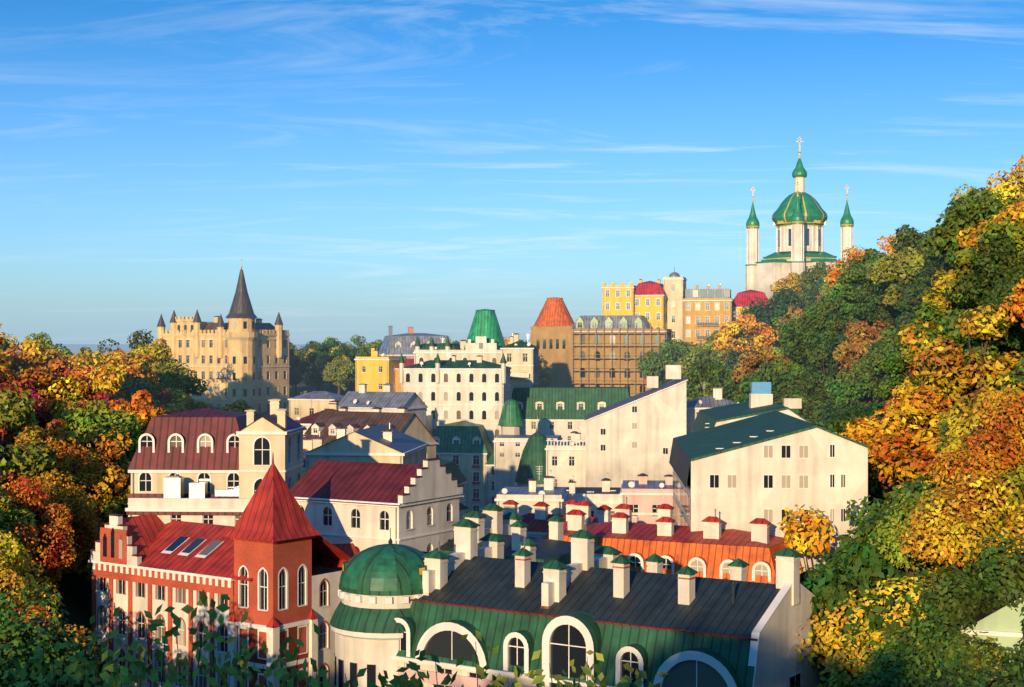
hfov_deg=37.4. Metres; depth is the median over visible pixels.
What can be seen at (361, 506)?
maroon white house
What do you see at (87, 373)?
tree
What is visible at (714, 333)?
tree
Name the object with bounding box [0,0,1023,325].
sky
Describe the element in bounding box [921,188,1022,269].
tree
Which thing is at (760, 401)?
building
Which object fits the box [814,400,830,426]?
tree
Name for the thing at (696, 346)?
tree
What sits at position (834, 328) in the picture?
tree
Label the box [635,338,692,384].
tree
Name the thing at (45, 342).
tree
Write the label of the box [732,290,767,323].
yellow house
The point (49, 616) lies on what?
tree
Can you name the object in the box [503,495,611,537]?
red cap row
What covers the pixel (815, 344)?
tree
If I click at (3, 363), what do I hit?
tree
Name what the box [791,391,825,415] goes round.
tree
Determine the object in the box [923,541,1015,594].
tree
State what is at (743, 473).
building
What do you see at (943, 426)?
tree
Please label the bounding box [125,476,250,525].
flat roof annex
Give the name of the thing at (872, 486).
tree
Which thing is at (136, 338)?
tree
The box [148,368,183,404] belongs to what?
tree
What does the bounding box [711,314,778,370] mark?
tree
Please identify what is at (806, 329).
tree
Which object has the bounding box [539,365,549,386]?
tree
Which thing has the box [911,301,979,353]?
tree
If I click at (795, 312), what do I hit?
tree
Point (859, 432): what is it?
tree
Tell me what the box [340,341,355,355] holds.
tree
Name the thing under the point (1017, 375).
tree
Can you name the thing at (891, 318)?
tree
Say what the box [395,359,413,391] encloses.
red roof house
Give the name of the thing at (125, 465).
tree
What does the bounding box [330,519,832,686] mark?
green roof house
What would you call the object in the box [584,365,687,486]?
white firewall house
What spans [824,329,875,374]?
tree
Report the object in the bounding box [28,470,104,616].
tree
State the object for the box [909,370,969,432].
tree
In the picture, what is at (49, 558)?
tree
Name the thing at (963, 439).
tree
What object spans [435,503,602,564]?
building
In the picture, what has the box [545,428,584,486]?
terrace house
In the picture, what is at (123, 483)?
tree
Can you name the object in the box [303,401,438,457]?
brown roof row
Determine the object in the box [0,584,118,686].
tree
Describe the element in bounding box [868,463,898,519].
tree
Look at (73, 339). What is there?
land
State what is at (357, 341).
tree
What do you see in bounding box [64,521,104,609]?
tree
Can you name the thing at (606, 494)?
white hall
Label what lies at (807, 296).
tree
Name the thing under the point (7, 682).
tree
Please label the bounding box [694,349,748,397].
tree
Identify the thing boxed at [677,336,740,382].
tree
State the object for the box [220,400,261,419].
tree
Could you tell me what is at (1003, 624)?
pale green cottage
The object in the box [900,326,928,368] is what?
tree
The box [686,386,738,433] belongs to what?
white house
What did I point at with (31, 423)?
tree
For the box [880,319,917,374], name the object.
tree
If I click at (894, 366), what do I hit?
tree
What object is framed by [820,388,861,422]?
tree
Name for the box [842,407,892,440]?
tree
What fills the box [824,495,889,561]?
tree
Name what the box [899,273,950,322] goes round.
tree
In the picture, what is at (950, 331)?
tree
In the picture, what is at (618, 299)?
yellow house
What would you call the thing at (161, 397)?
tree
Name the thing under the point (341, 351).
tree
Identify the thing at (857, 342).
tree
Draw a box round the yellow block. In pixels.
[354,347,405,391]
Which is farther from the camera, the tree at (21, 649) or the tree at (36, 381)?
the tree at (36, 381)
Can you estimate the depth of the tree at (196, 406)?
300.26 m
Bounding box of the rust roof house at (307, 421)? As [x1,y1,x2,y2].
[295,399,339,434]
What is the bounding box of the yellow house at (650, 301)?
[634,279,666,328]
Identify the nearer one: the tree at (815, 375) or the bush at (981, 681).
the bush at (981, 681)
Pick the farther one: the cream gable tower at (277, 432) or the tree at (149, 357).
the tree at (149, 357)
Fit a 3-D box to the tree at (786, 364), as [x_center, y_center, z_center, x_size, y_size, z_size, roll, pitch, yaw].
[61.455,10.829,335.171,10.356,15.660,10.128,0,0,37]
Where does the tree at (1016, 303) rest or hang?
on the terrain ground
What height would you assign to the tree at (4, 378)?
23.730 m
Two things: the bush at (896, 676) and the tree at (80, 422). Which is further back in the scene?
the tree at (80, 422)
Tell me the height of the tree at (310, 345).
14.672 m
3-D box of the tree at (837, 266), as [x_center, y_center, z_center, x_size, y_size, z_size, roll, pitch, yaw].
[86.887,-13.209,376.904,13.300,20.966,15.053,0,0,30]
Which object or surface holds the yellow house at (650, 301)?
on the terrain ground
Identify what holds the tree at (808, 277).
on the terrain ground
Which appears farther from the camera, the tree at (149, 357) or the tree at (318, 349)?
the tree at (318, 349)
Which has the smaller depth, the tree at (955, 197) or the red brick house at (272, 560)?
the red brick house at (272, 560)
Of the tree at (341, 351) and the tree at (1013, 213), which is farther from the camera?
the tree at (341, 351)
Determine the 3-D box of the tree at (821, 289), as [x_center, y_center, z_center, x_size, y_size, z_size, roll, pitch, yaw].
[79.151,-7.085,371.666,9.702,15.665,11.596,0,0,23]
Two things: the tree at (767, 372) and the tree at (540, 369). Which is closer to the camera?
the tree at (767, 372)
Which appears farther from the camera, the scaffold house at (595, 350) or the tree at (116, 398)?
the scaffold house at (595, 350)
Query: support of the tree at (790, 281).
on the terrain ground
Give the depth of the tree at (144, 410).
209.46 m
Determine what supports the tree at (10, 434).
on the terrain ground
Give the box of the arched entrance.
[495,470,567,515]
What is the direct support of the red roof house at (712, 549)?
on the terrain ground
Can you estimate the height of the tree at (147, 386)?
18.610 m
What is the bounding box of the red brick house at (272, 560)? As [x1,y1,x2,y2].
[88,454,359,686]
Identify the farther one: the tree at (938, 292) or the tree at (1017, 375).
the tree at (938, 292)
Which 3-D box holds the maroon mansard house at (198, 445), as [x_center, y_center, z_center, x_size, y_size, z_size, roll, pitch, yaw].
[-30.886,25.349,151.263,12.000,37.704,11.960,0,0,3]
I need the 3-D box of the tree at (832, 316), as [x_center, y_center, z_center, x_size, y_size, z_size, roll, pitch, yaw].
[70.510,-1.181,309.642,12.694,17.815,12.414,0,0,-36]
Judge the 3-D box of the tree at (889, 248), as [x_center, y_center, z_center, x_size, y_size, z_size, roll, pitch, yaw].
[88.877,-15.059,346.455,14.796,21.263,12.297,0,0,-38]
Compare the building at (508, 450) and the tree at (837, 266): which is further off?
the tree at (837, 266)
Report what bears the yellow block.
on the terrain ground
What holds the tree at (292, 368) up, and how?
on the terrain ground
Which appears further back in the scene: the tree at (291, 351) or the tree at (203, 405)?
the tree at (291, 351)
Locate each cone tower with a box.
[498,399,523,434]
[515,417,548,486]
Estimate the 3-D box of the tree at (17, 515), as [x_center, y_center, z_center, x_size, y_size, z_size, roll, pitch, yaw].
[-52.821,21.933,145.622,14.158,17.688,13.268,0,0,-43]
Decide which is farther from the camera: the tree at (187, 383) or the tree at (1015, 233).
the tree at (187, 383)
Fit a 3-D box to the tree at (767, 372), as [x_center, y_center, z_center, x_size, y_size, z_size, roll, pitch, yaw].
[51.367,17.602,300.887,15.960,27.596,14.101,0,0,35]
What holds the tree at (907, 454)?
on the terrain ground
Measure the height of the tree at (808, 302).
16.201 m
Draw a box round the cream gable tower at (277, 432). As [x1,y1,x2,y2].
[235,399,306,497]
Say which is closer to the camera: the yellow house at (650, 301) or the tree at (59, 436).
the tree at (59, 436)
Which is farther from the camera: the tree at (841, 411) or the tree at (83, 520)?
the tree at (841, 411)
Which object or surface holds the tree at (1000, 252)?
on the terrain ground
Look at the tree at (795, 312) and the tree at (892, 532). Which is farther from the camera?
the tree at (795, 312)
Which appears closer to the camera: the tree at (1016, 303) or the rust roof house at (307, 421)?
the tree at (1016, 303)
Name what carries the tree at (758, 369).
on the terrain ground
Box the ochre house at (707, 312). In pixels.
[683,285,732,346]
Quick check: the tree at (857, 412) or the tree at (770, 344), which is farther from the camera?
the tree at (770, 344)
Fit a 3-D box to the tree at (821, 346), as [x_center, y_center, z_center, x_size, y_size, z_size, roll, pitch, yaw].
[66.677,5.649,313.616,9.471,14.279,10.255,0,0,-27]
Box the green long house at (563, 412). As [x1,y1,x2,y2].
[511,387,629,441]
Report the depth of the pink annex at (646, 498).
193.19 m
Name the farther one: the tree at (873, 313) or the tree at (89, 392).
the tree at (873, 313)
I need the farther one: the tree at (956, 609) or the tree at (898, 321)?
the tree at (898, 321)
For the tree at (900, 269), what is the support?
on the terrain ground
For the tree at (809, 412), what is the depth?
266.32 m
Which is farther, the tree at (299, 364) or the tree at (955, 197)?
the tree at (299, 364)
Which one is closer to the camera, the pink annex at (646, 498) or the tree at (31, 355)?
the pink annex at (646, 498)
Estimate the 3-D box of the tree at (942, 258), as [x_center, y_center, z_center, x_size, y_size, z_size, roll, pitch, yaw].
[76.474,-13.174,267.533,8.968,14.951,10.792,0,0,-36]
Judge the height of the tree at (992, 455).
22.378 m
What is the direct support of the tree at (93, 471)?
on the terrain ground
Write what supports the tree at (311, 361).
on the terrain ground
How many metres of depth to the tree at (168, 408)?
270.18 m
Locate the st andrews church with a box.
[745,137,853,300]
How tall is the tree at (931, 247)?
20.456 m
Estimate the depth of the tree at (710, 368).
342.49 m
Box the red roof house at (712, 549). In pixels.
[544,494,803,583]
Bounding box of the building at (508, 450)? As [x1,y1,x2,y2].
[493,435,561,503]
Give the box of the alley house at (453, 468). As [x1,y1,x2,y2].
[440,459,466,505]
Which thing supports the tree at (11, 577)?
on the terrain ground
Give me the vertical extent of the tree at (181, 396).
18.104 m
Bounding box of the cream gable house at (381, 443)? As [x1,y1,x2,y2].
[303,422,429,471]
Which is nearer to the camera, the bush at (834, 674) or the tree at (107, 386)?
the bush at (834, 674)
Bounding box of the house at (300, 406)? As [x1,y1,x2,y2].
[288,391,343,419]
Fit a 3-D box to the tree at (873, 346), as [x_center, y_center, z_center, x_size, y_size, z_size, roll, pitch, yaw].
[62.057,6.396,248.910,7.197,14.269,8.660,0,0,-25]
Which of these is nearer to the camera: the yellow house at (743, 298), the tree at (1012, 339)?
the tree at (1012, 339)
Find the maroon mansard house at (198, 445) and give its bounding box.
[128,408,255,497]
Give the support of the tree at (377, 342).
on the terrain ground
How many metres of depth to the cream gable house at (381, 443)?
165.30 m
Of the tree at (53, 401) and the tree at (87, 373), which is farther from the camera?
the tree at (87, 373)
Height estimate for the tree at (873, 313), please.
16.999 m
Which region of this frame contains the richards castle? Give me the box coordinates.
[157,259,289,412]
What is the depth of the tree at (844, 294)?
299.46 m
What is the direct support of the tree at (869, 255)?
on the terrain ground
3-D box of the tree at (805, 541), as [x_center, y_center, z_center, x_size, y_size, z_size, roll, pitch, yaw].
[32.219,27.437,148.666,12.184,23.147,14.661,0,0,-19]
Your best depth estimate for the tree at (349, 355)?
437.18 m
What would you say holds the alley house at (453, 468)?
on the terrain ground
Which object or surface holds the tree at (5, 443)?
on the terrain ground
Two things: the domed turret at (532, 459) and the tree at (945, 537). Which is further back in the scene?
the domed turret at (532, 459)
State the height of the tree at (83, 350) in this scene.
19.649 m
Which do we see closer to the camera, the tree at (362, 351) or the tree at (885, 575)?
the tree at (885, 575)
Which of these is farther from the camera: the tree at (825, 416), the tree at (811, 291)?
the tree at (811, 291)
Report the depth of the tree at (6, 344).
252.65 m
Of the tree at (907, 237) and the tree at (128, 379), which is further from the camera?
the tree at (907, 237)
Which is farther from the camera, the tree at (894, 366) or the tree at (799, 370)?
the tree at (799, 370)
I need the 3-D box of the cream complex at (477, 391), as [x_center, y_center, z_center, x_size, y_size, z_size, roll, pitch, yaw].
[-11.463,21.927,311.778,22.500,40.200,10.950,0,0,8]
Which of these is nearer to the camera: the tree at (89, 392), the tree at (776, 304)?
the tree at (89, 392)
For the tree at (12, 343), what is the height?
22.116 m
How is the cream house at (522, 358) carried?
on the terrain ground
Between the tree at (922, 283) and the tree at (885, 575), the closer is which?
the tree at (885, 575)
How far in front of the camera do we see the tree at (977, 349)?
179.46 m
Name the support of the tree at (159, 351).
on the terrain ground
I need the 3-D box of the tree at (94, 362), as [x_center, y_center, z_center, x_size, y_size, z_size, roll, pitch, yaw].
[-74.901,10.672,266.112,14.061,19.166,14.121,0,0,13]
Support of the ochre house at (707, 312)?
on the terrain ground
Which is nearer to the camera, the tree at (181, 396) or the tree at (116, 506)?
the tree at (116, 506)
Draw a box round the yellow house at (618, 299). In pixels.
[601,282,635,314]
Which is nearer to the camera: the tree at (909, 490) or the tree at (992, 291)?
the tree at (909, 490)
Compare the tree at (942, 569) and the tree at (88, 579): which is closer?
the tree at (942, 569)
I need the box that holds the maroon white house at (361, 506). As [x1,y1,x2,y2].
[290,458,463,551]
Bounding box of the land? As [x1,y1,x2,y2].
[0,326,529,354]
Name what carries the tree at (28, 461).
on the terrain ground
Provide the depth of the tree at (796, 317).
366.13 m
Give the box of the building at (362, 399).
[339,382,427,426]
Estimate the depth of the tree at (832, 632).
106.26 m
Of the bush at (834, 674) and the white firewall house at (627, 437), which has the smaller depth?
the bush at (834, 674)
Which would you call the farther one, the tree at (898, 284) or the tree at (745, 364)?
the tree at (745, 364)
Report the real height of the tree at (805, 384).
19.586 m
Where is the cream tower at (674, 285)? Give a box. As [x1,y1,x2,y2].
[663,267,686,341]
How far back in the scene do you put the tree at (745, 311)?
430.28 m
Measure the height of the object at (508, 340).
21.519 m
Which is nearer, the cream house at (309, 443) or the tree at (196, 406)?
the cream house at (309, 443)
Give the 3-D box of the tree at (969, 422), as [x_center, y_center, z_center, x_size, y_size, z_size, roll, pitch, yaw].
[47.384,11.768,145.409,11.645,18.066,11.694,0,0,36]
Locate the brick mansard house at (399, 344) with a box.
[379,326,451,358]
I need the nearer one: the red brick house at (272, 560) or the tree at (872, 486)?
the red brick house at (272, 560)
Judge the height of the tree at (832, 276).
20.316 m
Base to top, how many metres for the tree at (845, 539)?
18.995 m
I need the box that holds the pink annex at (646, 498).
[620,471,672,523]
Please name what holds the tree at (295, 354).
on the terrain ground
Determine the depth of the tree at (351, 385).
415.14 m
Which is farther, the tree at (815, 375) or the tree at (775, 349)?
the tree at (775, 349)
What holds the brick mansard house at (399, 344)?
on the terrain ground
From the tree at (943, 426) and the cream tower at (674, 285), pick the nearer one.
the tree at (943, 426)
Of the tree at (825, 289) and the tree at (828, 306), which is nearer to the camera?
the tree at (828, 306)
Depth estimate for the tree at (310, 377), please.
422.06 m
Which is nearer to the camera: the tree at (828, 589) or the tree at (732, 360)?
the tree at (828, 589)
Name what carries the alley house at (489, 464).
on the terrain ground
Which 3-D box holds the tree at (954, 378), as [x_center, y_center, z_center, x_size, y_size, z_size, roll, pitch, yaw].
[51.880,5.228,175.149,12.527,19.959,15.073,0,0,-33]
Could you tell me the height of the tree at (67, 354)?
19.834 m
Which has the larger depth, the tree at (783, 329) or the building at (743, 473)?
the tree at (783, 329)
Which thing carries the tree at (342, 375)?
on the terrain ground
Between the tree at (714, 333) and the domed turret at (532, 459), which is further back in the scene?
the tree at (714, 333)
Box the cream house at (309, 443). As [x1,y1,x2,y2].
[303,430,324,474]
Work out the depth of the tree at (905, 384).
203.91 m
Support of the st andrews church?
on the terrain ground
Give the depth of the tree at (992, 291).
189.80 m
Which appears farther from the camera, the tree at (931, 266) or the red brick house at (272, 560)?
the tree at (931, 266)
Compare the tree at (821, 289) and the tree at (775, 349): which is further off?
the tree at (821, 289)
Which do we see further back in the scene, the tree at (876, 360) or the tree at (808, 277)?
the tree at (808, 277)
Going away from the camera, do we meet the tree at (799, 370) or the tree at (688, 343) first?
the tree at (799, 370)
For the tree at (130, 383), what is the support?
on the terrain ground
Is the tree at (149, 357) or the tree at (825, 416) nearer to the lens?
the tree at (825, 416)
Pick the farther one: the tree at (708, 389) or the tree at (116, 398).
the tree at (708, 389)
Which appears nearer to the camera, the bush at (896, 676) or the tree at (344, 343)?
the bush at (896, 676)
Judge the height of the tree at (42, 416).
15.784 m
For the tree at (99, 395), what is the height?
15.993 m
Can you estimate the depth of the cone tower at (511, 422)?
295.43 m
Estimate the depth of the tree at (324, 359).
416.91 m
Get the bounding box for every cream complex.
[398,353,511,448]
[413,309,505,364]
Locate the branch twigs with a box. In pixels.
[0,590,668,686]
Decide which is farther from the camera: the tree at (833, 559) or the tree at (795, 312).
the tree at (795, 312)
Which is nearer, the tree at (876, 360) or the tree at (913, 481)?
the tree at (913, 481)
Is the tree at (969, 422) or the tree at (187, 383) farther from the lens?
the tree at (187, 383)
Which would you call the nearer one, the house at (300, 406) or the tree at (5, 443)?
the tree at (5, 443)
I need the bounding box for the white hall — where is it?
[566,472,621,519]
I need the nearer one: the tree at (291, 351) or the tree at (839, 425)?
the tree at (839, 425)
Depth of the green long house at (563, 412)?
320.53 m
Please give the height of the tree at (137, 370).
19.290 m
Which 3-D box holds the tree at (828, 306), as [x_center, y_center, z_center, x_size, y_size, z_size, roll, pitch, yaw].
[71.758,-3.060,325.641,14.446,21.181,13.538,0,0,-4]
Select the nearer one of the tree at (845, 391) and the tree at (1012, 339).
the tree at (1012, 339)
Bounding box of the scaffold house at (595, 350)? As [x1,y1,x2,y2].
[530,297,672,396]
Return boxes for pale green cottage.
[961,592,1023,679]
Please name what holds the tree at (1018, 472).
on the terrain ground
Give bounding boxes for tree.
[0,323,21,389]
[0,338,9,351]
[0,338,77,381]
[0,354,14,389]
[0,378,52,489]
[0,386,56,492]
[0,387,10,459]
[0,396,44,488]
[0,471,75,595]
[0,488,39,575]
[0,530,60,621]
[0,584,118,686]
[1,333,19,354]
[1,604,121,683]
[2,402,38,483]
[3,418,96,484]
[4,675,49,686]
[8,368,28,389]
[15,444,123,579]
[16,364,87,414]
[20,331,72,355]
[24,368,103,400]
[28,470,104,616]
[37,389,67,479]
[44,401,106,455]
[47,345,74,361]
[48,362,131,416]
[51,427,132,523]
[56,399,141,468]
[62,364,128,402]
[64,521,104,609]
[66,350,126,398]
[73,346,118,368]
[74,391,132,407]
[85,539,99,590]
[86,461,130,496]
[97,329,153,367]
[97,485,130,530]
[98,349,159,390]
[99,389,165,436]
[108,349,158,388]
[111,394,125,403]
[119,379,156,400]
[122,382,136,402]
[123,373,133,384]
[125,338,182,384]
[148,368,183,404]
[150,389,172,405]
[150,396,188,413]
[151,382,193,409]
[153,359,207,408]
[154,403,187,415]
[188,401,200,409]
[194,401,218,409]
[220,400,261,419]
[289,340,294,363]
[289,356,307,396]
[289,363,298,385]
[291,348,308,387]
[298,341,319,359]
[304,364,326,390]
[305,352,320,390]
[309,338,349,391]
[315,348,349,392]
[317,350,344,392]
[322,356,354,394]
[329,345,354,393]
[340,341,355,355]
[340,374,354,390]
[348,335,366,353]
[352,344,370,362]
[360,339,382,347]
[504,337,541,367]
[539,353,543,376]
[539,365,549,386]
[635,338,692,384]
[673,341,695,348]
[674,344,704,394]
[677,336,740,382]
[681,353,738,401]
[690,381,741,401]
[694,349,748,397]
[707,325,750,346]
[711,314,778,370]
[730,346,788,388]
[734,363,798,403]
[740,304,753,318]
[743,336,778,352]
[746,360,792,386]
[747,288,806,351]
[770,272,814,302]
[771,304,817,365]
[771,375,824,404]
[772,357,807,379]
[773,346,806,367]
[777,306,804,335]
[777,393,826,426]
[777,504,836,579]
[782,309,828,361]
[783,315,801,339]
[786,364,804,377]
[790,278,826,311]
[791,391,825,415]
[794,575,937,686]
[797,262,834,299]
[800,541,939,686]
[803,348,847,399]
[805,299,834,314]
[805,341,830,366]
[806,278,833,298]
[806,329,827,364]
[809,514,934,583]
[810,285,856,330]
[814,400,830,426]
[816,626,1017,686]
[817,282,835,305]
[817,283,829,301]
[819,313,880,353]
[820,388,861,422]
[823,356,892,414]
[823,400,882,425]
[823,561,907,684]
[824,249,885,291]
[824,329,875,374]
[824,414,881,441]
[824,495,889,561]
[826,259,898,324]
[827,300,880,330]
[832,320,889,373]
[834,500,937,582]
[835,250,872,269]
[835,415,906,492]
[841,245,864,263]
[842,248,891,281]
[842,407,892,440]
[851,277,901,326]
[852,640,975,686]
[855,342,920,416]
[862,384,966,485]
[864,486,994,585]
[865,247,934,344]
[867,340,883,415]
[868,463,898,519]
[868,470,895,510]
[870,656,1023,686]
[873,529,1023,686]
[874,471,949,543]
[877,233,902,256]
[877,311,902,335]
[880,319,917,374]
[886,334,923,387]
[887,376,921,431]
[888,470,940,500]
[890,224,934,263]
[892,280,911,310]
[895,284,920,327]
[895,471,1023,594]
[897,303,1023,403]
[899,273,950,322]
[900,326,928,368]
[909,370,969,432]
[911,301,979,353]
[915,236,954,309]
[916,257,953,286]
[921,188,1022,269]
[921,342,1007,407]
[922,269,993,343]
[922,384,1023,532]
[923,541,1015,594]
[925,309,1004,367]
[929,197,959,258]
[935,402,983,458]
[938,183,984,263]
[941,372,1022,458]
[945,188,1002,219]
[945,218,1023,352]
[954,397,1023,472]
[955,232,1023,352]
[956,200,1023,269]
[982,280,1022,357]
[986,155,1023,210]
[986,272,1023,348]
[987,460,1023,534]
[995,351,1023,397]
[998,278,1023,327]
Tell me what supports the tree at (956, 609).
on the terrain ground
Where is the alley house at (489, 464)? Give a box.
[485,452,493,504]
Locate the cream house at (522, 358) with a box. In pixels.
[500,332,539,398]
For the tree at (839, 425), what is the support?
on the terrain ground
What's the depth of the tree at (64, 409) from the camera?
196.78 m
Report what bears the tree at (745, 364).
on the terrain ground
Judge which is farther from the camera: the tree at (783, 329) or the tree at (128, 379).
the tree at (783, 329)
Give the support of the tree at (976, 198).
on the terrain ground
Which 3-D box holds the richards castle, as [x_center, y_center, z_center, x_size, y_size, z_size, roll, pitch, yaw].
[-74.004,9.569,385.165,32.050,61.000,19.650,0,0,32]
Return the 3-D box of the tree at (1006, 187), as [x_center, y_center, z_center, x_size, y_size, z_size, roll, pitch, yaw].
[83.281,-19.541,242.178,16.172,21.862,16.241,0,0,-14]
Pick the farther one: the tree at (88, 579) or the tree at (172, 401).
the tree at (172, 401)
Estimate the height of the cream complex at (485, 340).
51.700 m
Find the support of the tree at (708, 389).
on the terrain ground
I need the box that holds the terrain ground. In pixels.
[0,302,1023,643]
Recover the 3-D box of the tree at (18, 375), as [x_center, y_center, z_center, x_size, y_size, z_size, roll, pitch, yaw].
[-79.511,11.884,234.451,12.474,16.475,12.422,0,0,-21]

